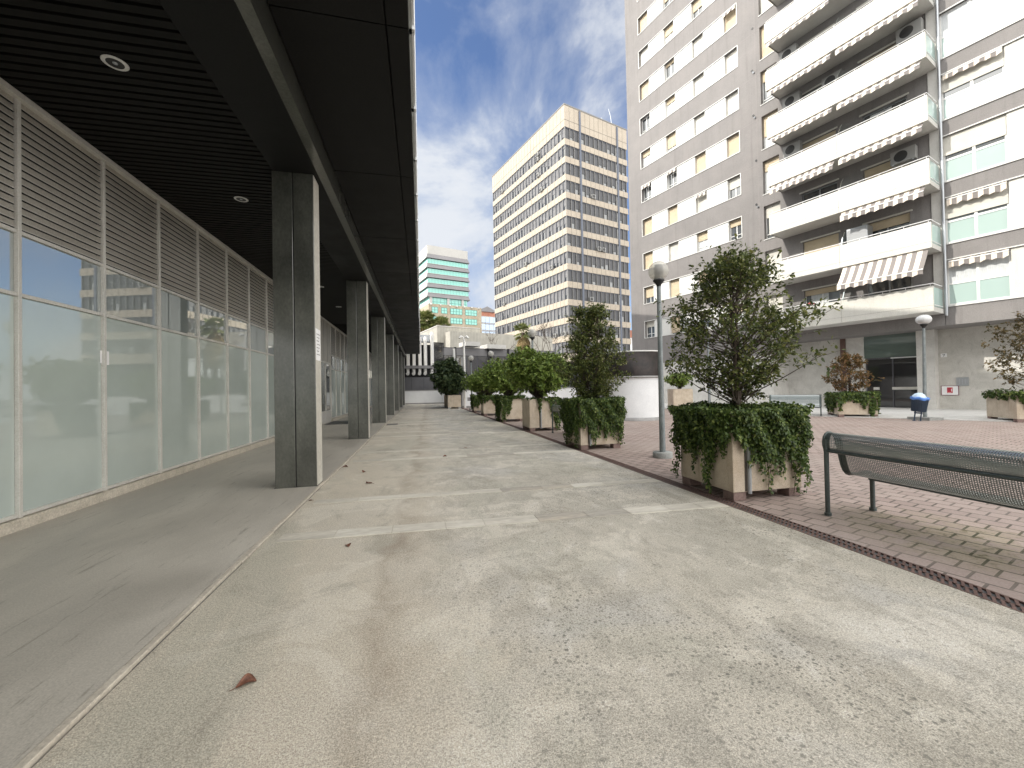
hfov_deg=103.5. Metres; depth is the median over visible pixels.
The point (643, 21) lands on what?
window
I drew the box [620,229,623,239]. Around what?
window
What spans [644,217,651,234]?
window
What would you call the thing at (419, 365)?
ventilation ducts
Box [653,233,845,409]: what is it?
tree
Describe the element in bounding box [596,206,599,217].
window
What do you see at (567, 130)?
window
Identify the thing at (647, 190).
window
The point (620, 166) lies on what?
window
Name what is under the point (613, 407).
ivy
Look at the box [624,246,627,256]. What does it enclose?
window
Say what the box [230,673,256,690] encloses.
dry leaf
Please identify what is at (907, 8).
awning
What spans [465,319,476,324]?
window
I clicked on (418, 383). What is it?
dark fence panel
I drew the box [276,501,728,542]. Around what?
stone strip
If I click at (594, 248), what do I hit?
window
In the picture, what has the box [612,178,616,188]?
window
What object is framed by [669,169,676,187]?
window
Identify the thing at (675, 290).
window
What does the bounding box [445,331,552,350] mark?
concrete annexe
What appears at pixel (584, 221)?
window
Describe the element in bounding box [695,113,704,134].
window
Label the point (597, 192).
window
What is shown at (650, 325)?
window
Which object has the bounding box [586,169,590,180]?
window
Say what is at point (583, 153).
window
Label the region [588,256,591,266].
window
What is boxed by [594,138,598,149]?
window
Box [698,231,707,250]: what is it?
window
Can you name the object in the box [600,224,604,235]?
window
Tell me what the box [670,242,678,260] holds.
window
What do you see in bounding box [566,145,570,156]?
window
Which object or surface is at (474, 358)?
window
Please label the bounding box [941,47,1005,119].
window
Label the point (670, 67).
window
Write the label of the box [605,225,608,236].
window
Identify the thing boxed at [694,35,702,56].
window
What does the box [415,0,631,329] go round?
sky
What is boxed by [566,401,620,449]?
planter
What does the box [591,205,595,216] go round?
window
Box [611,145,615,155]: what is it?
window
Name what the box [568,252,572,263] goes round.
window
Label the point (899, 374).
lobby door
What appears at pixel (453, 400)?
planter
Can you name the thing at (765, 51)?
window
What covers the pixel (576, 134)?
window
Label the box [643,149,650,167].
window
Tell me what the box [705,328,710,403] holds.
street lamp
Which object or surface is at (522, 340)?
palm tree
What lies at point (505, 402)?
ivy
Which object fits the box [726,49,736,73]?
window
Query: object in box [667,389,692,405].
planter
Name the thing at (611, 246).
window
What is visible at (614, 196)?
window
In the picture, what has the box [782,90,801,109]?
air conditioner
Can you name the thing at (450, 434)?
stone strip
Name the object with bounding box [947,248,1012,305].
window
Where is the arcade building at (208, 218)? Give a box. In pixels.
[0,0,419,536]
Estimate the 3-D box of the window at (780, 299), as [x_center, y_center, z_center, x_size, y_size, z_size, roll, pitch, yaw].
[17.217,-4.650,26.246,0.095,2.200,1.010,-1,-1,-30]
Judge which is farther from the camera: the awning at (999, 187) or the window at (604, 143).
the window at (604, 143)
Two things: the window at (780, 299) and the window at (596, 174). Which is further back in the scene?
the window at (596, 174)
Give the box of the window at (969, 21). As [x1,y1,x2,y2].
[939,0,1003,58]
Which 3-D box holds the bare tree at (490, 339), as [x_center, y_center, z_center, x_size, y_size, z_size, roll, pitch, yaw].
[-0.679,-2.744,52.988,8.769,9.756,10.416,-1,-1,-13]
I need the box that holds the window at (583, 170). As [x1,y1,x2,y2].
[582,168,585,179]
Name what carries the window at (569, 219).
in the office tower at (564, 223)
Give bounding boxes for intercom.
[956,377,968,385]
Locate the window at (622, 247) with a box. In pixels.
[620,245,623,255]
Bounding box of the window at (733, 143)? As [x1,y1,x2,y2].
[728,134,738,156]
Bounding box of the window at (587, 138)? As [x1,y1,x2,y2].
[585,135,589,146]
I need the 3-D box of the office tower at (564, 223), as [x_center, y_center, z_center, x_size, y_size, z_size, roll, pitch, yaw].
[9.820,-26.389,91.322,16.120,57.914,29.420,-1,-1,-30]
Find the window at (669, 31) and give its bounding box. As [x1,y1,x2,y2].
[665,23,673,43]
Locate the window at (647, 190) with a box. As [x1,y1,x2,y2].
[644,184,650,200]
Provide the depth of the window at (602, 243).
79.38 m
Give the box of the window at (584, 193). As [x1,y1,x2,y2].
[582,185,586,196]
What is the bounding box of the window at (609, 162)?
[608,160,611,170]
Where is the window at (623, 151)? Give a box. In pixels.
[622,149,625,159]
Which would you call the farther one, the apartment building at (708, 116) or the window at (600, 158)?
the window at (600, 158)
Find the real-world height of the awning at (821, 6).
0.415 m
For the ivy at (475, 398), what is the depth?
26.31 m
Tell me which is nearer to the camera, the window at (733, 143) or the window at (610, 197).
the window at (733, 143)
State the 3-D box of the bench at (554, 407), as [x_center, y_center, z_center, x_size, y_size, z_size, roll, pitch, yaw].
[1.878,1.138,12.655,0.733,0.948,1.931,-1,-1,-13]
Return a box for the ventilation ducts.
[404,332,433,376]
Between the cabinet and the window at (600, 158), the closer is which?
the cabinet
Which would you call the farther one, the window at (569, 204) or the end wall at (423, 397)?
the window at (569, 204)
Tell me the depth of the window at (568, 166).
75.50 m
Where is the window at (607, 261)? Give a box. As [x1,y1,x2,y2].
[605,259,609,269]
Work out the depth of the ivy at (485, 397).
22.87 m
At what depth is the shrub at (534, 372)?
14.23 m
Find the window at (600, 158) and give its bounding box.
[599,157,602,167]
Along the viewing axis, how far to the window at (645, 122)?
35.36 m
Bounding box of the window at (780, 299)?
[768,295,782,322]
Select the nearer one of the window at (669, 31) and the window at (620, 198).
the window at (669, 31)
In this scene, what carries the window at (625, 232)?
in the office tower at (564, 223)
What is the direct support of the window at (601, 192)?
in the office tower at (564, 223)
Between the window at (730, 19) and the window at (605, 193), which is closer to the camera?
the window at (730, 19)
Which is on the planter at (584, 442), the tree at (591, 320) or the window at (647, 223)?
the tree at (591, 320)
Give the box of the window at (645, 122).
[642,115,649,133]
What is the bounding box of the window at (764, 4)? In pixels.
[760,0,772,13]
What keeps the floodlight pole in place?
on the plaza paving
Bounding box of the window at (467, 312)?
[465,309,476,315]
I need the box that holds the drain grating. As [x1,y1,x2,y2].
[461,408,1023,612]
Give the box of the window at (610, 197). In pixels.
[608,193,612,204]
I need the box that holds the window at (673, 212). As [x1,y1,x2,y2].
[669,205,677,223]
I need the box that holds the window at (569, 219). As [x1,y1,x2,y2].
[567,216,571,227]
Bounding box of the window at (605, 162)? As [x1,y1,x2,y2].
[603,158,607,169]
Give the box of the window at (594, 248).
[592,239,596,250]
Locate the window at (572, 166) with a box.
[571,164,574,175]
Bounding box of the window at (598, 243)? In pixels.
[596,240,600,251]
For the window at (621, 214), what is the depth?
82.10 m
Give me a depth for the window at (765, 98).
26.73 m
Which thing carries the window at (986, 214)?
in the apartment building at (708, 116)
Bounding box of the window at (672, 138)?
[667,132,675,151]
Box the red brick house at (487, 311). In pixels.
[481,306,494,316]
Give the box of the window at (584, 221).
[583,220,586,231]
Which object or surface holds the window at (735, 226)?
in the apartment building at (708, 116)
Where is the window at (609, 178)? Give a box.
[608,176,611,187]
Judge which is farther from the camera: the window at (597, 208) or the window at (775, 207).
the window at (597, 208)
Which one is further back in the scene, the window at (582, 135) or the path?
the window at (582, 135)
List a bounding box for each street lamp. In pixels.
[469,356,471,409]
[530,330,534,396]
[653,264,672,458]
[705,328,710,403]
[907,315,943,420]
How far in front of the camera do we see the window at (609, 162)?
80.73 m
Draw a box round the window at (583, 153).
[581,150,585,162]
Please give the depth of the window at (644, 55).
35.39 m
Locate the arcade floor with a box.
[0,405,404,767]
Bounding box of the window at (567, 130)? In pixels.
[565,127,569,139]
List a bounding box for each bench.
[551,404,561,432]
[769,395,821,415]
[822,431,1023,515]
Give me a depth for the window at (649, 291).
35.18 m
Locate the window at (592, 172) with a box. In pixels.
[590,171,594,182]
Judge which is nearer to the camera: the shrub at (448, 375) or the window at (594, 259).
the shrub at (448, 375)
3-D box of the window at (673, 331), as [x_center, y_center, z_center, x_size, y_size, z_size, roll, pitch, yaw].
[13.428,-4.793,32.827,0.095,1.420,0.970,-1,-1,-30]
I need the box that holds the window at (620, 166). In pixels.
[619,164,621,174]
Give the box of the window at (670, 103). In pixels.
[667,96,674,115]
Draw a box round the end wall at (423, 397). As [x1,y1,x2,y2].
[405,390,444,404]
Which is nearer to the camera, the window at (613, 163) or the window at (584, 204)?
the window at (584, 204)
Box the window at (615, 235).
[613,227,617,238]
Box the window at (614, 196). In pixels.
[612,194,616,205]
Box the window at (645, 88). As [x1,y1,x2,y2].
[641,81,648,98]
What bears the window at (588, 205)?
in the office tower at (564, 223)
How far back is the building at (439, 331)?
61.05 m
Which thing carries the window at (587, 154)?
in the office tower at (564, 223)
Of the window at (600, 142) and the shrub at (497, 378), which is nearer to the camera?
the shrub at (497, 378)
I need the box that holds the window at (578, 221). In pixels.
[576,218,580,229]
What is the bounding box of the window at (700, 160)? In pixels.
[696,152,705,172]
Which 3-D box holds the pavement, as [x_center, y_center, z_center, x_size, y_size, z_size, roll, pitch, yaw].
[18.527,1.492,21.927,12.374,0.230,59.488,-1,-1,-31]
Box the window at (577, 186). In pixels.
[575,183,579,194]
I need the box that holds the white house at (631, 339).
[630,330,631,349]
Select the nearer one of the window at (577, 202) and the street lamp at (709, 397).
the street lamp at (709, 397)
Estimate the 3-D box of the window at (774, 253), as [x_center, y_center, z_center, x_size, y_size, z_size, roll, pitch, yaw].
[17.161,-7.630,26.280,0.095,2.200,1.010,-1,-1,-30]
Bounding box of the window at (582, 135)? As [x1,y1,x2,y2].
[581,133,585,144]
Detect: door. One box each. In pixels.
[321,360,330,423]
[799,23,834,47]
[799,178,838,202]
[801,230,840,254]
[802,83,821,99]
[802,126,837,150]
[802,283,839,304]
[856,0,870,9]
[857,40,897,66]
[859,92,908,123]
[861,158,907,180]
[862,209,912,236]
[865,356,917,407]
[868,276,911,295]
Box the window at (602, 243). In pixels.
[601,241,604,252]
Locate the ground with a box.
[31,396,1023,767]
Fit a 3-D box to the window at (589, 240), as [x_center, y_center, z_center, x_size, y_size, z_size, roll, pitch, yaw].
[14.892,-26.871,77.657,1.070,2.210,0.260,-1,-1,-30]
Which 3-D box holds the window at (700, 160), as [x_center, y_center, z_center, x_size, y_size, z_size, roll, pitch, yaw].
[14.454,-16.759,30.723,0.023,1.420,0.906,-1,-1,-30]
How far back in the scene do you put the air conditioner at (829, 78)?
22.99 m
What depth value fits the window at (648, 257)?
35.19 m
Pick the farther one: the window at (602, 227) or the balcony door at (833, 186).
the window at (602, 227)
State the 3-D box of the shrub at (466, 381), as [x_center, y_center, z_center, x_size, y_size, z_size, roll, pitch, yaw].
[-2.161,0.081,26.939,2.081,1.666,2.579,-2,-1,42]
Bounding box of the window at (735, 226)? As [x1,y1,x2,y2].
[730,218,741,240]
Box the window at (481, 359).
[478,356,486,371]
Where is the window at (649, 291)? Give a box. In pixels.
[646,286,653,303]
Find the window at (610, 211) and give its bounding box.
[609,210,612,220]
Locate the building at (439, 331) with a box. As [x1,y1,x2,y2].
[420,325,479,346]
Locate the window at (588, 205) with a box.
[587,204,590,214]
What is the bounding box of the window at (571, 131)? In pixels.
[570,129,573,140]
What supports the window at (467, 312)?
in the green glass tower at (444, 281)
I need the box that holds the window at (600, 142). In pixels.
[599,140,602,151]
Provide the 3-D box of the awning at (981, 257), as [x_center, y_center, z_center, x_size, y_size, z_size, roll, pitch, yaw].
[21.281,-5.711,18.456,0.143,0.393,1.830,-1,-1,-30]
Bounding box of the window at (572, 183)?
[571,182,575,193]
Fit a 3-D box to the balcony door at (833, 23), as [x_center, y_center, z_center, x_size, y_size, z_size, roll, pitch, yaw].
[18.084,-19.551,24.053,0.249,2.230,2.020,-1,-1,-30]
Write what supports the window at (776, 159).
in the apartment building at (708, 116)
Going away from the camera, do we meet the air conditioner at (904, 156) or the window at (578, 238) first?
the air conditioner at (904, 156)
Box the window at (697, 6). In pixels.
[693,0,701,18]
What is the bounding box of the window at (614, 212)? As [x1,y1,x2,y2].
[613,211,616,221]
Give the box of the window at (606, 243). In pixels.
[605,242,609,253]
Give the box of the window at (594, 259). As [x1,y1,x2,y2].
[592,256,596,267]
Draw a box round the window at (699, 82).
[694,74,703,95]
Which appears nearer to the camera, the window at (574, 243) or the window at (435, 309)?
the window at (574, 243)
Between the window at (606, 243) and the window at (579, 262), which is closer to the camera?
the window at (579, 262)
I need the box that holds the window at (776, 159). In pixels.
[765,156,778,193]
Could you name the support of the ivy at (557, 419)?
on the planter at (533, 417)
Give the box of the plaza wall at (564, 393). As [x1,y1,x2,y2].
[462,387,589,407]
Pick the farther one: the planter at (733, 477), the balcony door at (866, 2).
the balcony door at (866, 2)
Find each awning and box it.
[695,191,705,198]
[722,5,734,17]
[766,0,828,47]
[767,53,830,96]
[769,106,832,143]
[769,160,834,193]
[835,0,917,55]
[836,61,920,109]
[837,249,927,289]
[838,123,922,164]
[840,186,924,221]
[942,47,1001,79]
[946,181,1006,205]
[948,249,1008,267]
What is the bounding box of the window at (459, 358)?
[456,356,465,369]
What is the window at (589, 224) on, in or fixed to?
in the office tower at (564, 223)
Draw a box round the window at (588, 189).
[586,186,590,197]
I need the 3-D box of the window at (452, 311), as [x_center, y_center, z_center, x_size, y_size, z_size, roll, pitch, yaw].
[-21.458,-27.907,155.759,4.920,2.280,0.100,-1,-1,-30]
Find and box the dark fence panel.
[405,377,437,390]
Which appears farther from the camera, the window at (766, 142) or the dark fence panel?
the dark fence panel
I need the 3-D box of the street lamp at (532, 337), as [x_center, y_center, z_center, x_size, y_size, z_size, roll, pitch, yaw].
[0.952,-0.399,18.263,0.410,4.225,0.410,-1,-1,-13]
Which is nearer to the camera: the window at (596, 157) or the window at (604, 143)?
the window at (596, 157)
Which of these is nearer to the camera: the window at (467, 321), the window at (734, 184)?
the window at (734, 184)
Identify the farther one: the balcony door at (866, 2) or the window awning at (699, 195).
the window awning at (699, 195)
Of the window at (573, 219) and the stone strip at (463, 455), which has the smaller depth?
the stone strip at (463, 455)
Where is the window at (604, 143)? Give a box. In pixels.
[603,142,606,152]
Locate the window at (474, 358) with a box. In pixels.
[467,356,476,374]
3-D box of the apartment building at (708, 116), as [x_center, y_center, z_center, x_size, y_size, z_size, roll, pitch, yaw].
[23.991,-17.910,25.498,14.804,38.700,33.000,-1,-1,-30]
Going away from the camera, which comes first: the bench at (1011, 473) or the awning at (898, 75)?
the bench at (1011, 473)
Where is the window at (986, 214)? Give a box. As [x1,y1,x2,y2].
[945,181,1009,243]
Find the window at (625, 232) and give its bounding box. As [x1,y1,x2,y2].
[624,230,627,240]
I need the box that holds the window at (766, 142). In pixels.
[763,110,777,148]
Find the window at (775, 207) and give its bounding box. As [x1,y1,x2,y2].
[766,202,779,238]
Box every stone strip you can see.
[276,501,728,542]
[313,479,660,503]
[353,450,576,461]
[362,443,557,452]
[377,431,524,436]
[390,419,491,422]
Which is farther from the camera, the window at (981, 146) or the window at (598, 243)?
the window at (598, 243)
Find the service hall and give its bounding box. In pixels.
[434,341,554,388]
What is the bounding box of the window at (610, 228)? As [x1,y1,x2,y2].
[609,226,612,237]
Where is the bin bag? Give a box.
[910,393,929,400]
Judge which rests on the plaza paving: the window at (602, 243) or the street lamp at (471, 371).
the street lamp at (471, 371)
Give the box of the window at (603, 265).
[601,258,605,269]
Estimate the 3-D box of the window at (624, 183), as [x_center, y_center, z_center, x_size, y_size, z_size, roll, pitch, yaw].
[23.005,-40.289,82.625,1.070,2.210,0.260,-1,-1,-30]
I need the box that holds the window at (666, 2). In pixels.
[664,0,672,7]
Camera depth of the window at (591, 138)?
78.50 m
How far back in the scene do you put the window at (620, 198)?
82.14 m
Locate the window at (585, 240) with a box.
[583,237,587,248]
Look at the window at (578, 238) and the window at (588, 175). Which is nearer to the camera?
the window at (578, 238)
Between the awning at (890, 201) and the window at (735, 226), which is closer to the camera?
the awning at (890, 201)
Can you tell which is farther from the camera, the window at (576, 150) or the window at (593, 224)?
the window at (593, 224)
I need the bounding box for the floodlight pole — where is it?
[459,335,468,407]
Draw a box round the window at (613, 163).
[612,161,615,172]
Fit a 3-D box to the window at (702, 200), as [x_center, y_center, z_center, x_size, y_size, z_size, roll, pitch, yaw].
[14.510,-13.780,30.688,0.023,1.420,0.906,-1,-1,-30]
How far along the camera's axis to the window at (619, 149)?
82.24 m
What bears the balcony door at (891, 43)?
in the apartment building at (708, 116)
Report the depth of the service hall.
48.32 m
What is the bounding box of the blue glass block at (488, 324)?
[482,316,494,333]
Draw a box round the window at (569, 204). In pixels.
[567,198,571,210]
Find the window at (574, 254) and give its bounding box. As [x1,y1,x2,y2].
[573,253,576,264]
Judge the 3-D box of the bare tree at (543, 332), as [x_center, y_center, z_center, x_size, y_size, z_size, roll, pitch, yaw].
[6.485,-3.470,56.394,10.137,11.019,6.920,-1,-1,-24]
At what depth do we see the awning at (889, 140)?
20.18 m
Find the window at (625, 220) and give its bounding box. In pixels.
[623,214,627,224]
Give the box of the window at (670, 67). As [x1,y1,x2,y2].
[666,60,673,79]
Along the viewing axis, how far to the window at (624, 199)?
82.64 m
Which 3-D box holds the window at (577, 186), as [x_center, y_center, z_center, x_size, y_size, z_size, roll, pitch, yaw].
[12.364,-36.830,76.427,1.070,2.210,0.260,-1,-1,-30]
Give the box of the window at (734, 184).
[729,176,740,198]
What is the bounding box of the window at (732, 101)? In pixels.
[727,91,737,114]
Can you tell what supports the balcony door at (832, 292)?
in the apartment building at (708, 116)
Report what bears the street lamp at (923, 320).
on the plaza paving
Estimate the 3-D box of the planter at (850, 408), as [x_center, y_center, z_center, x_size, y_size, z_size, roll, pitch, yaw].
[15.063,0.935,17.933,1.360,0.980,1.360,-1,-1,21]
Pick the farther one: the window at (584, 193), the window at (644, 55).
the window at (584, 193)
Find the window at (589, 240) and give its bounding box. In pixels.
[588,238,591,249]
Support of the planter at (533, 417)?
on the plaza paving
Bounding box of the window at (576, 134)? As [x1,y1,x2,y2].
[574,130,578,142]
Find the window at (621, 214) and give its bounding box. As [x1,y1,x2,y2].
[620,213,623,223]
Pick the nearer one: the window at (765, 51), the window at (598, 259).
the window at (765, 51)
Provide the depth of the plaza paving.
4.98 m
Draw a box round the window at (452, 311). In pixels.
[450,308,461,314]
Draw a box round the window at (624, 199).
[623,197,626,208]
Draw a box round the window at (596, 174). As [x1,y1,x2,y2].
[595,172,599,183]
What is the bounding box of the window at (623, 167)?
[622,165,626,175]
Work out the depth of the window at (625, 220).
82.64 m
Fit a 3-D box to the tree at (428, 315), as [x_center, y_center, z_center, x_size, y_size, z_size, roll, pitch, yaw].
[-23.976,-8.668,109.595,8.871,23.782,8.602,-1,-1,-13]
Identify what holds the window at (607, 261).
in the office tower at (564, 223)
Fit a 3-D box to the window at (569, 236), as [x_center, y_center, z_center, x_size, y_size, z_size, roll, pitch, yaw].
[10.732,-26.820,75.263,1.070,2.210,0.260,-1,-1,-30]
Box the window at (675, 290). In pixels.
[671,279,679,296]
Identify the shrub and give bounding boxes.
[428,356,467,394]
[461,374,482,394]
[467,366,498,395]
[480,357,526,395]
[500,345,575,398]
[664,372,692,388]
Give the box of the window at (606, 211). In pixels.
[604,208,608,219]
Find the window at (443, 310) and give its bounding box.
[441,307,446,313]
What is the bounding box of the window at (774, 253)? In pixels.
[767,248,781,281]
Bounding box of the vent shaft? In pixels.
[606,350,658,420]
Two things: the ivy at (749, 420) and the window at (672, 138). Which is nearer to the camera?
the ivy at (749, 420)
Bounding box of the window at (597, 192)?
[595,189,599,200]
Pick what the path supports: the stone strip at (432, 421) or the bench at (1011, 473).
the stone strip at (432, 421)
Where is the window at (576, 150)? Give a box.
[575,148,578,159]
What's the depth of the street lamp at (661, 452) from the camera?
8.48 m
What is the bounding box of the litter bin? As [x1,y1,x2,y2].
[911,399,928,420]
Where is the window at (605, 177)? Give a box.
[604,175,607,186]
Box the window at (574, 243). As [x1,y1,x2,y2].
[572,235,576,246]
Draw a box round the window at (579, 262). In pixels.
[577,253,581,264]
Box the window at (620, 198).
[619,196,622,206]
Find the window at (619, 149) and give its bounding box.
[618,147,621,158]
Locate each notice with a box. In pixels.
[100,350,108,364]
[316,329,320,360]
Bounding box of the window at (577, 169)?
[575,166,579,177]
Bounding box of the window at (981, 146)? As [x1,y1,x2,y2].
[943,114,1007,181]
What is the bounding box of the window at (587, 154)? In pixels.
[586,152,589,163]
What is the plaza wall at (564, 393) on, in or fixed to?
on the ground
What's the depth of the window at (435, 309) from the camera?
151.59 m
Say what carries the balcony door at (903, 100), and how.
in the apartment building at (708, 116)
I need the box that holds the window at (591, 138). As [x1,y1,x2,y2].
[590,137,593,147]
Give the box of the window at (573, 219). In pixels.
[572,217,575,228]
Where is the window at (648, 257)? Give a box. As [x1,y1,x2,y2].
[645,252,652,269]
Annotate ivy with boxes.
[470,393,483,409]
[478,394,500,403]
[494,394,525,421]
[521,396,561,429]
[558,395,626,447]
[667,400,814,494]
[823,390,881,416]
[981,388,1023,403]
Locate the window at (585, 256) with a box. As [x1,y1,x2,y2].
[584,255,587,265]
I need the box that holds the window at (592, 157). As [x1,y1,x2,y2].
[590,154,594,165]
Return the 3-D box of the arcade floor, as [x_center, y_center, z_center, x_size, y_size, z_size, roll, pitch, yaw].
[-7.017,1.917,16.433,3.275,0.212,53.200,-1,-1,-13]
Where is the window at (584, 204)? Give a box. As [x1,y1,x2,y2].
[582,202,586,213]
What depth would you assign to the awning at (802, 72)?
23.31 m
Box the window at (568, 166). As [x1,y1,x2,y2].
[566,163,570,174]
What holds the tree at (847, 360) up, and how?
on the planter at (850, 408)
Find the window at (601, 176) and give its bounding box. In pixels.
[599,173,603,184]
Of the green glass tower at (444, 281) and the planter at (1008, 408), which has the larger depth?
the green glass tower at (444, 281)
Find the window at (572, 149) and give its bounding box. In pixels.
[570,146,574,158]
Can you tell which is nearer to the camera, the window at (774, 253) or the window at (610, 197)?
the window at (774, 253)
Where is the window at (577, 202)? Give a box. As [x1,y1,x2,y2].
[576,201,579,212]
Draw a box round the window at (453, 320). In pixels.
[450,318,462,323]
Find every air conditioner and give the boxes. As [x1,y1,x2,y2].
[779,43,798,61]
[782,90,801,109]
[783,140,802,158]
[822,69,841,88]
[890,144,917,167]
[896,17,923,45]
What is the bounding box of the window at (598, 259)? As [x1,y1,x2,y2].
[597,257,600,268]
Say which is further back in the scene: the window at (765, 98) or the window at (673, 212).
the window at (673, 212)
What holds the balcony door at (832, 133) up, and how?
in the apartment building at (708, 116)
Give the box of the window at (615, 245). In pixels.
[614,244,617,254]
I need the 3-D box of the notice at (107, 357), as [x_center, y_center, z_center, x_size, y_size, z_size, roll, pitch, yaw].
[-5.927,-0.381,5.873,0.004,0.200,0.170,-1,-1,-13]
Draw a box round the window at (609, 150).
[607,143,611,154]
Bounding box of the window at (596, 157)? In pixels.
[595,155,598,166]
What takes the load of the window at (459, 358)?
in the service hall
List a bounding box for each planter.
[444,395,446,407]
[447,395,460,408]
[472,399,480,411]
[481,399,495,415]
[500,397,521,421]
[522,398,558,430]
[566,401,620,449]
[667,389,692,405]
[681,413,801,500]
[827,395,877,416]
[986,392,1023,421]
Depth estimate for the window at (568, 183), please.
75.45 m
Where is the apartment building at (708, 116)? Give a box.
[624,0,1023,409]
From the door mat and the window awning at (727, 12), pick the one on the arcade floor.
the door mat
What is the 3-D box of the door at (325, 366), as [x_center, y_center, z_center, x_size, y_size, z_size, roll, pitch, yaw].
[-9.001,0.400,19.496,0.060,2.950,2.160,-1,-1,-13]
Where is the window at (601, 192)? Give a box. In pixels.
[600,191,603,201]
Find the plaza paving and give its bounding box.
[464,408,1023,601]
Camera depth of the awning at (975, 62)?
18.49 m
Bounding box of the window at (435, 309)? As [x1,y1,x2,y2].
[432,307,437,312]
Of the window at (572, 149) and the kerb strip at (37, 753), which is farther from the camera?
the window at (572, 149)
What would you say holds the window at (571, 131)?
in the office tower at (564, 223)
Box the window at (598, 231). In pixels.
[596,223,600,234]
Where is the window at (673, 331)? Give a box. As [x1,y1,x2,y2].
[672,316,679,333]
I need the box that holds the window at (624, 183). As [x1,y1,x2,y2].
[623,181,626,192]
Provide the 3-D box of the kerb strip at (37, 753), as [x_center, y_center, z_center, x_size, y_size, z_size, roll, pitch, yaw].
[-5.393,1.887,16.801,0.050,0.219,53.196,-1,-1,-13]
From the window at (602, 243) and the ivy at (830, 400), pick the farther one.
the window at (602, 243)
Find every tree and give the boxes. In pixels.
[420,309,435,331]
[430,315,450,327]
[486,330,536,364]
[513,323,535,354]
[531,319,573,362]
[550,302,636,398]
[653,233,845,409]
[821,351,884,392]
[981,311,1023,389]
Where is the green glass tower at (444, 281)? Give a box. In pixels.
[419,245,481,332]
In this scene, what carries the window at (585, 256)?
in the office tower at (564, 223)
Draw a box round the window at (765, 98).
[762,64,776,103]
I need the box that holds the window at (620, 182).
[619,180,622,190]
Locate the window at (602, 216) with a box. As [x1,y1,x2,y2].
[600,207,604,218]
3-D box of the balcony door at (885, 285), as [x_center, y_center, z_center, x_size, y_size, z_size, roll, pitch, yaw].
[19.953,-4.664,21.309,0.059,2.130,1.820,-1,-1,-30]
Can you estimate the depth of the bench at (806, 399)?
18.89 m
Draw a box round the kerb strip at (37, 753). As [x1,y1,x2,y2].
[13,410,399,767]
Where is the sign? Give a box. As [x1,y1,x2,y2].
[941,386,958,394]
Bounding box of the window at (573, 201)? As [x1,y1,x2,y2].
[571,199,575,211]
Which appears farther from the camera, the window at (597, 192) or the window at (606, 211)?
the window at (606, 211)
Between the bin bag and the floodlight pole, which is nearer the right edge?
the bin bag
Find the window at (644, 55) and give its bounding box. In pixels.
[641,47,647,65]
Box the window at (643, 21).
[640,13,647,32]
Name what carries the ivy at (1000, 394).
on the planter at (1008, 408)
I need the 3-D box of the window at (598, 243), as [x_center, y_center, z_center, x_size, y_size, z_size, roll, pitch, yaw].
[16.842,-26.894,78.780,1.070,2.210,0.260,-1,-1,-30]
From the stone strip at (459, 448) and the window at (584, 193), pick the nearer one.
the stone strip at (459, 448)
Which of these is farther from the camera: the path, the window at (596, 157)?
the window at (596, 157)
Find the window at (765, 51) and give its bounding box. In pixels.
[761,27,772,57]
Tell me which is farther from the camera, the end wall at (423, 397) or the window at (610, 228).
the window at (610, 228)
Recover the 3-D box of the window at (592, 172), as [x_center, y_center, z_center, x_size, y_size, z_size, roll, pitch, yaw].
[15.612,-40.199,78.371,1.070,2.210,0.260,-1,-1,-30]
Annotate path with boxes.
[33,404,1023,767]
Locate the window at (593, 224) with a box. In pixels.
[592,222,595,233]
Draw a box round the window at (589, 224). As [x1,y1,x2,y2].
[587,221,591,232]
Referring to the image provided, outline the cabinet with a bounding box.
[846,224,872,242]
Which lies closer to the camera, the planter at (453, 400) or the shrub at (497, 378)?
the shrub at (497, 378)
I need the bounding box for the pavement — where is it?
[664,403,1012,421]
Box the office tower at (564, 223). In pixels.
[492,103,630,386]
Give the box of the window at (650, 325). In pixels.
[647,321,654,337]
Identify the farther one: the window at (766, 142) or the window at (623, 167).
the window at (623, 167)
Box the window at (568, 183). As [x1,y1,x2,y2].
[566,181,570,192]
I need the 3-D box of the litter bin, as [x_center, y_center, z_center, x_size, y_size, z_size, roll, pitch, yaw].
[15.271,0.949,15.163,0.500,0.885,0.500,4,5,22]
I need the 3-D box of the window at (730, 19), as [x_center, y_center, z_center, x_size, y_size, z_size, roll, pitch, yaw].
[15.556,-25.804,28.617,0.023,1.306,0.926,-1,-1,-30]
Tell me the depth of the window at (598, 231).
78.91 m
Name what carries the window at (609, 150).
in the office tower at (564, 223)
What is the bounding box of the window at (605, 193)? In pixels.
[604,192,607,202]
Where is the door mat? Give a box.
[324,421,347,424]
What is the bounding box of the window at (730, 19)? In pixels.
[725,7,735,31]
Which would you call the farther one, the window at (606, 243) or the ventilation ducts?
the window at (606, 243)
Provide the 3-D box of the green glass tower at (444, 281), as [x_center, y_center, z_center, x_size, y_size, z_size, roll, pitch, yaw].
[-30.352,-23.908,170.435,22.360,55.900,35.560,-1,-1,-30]
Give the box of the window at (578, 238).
[576,236,580,247]
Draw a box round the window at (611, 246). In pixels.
[609,243,613,253]
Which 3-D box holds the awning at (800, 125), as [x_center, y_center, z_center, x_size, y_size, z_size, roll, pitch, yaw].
[16.666,-14.947,23.439,0.269,0.435,3.250,-1,-1,-30]
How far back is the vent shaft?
17.49 m
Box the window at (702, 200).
[697,192,706,211]
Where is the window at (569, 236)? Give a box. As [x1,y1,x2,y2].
[567,234,571,245]

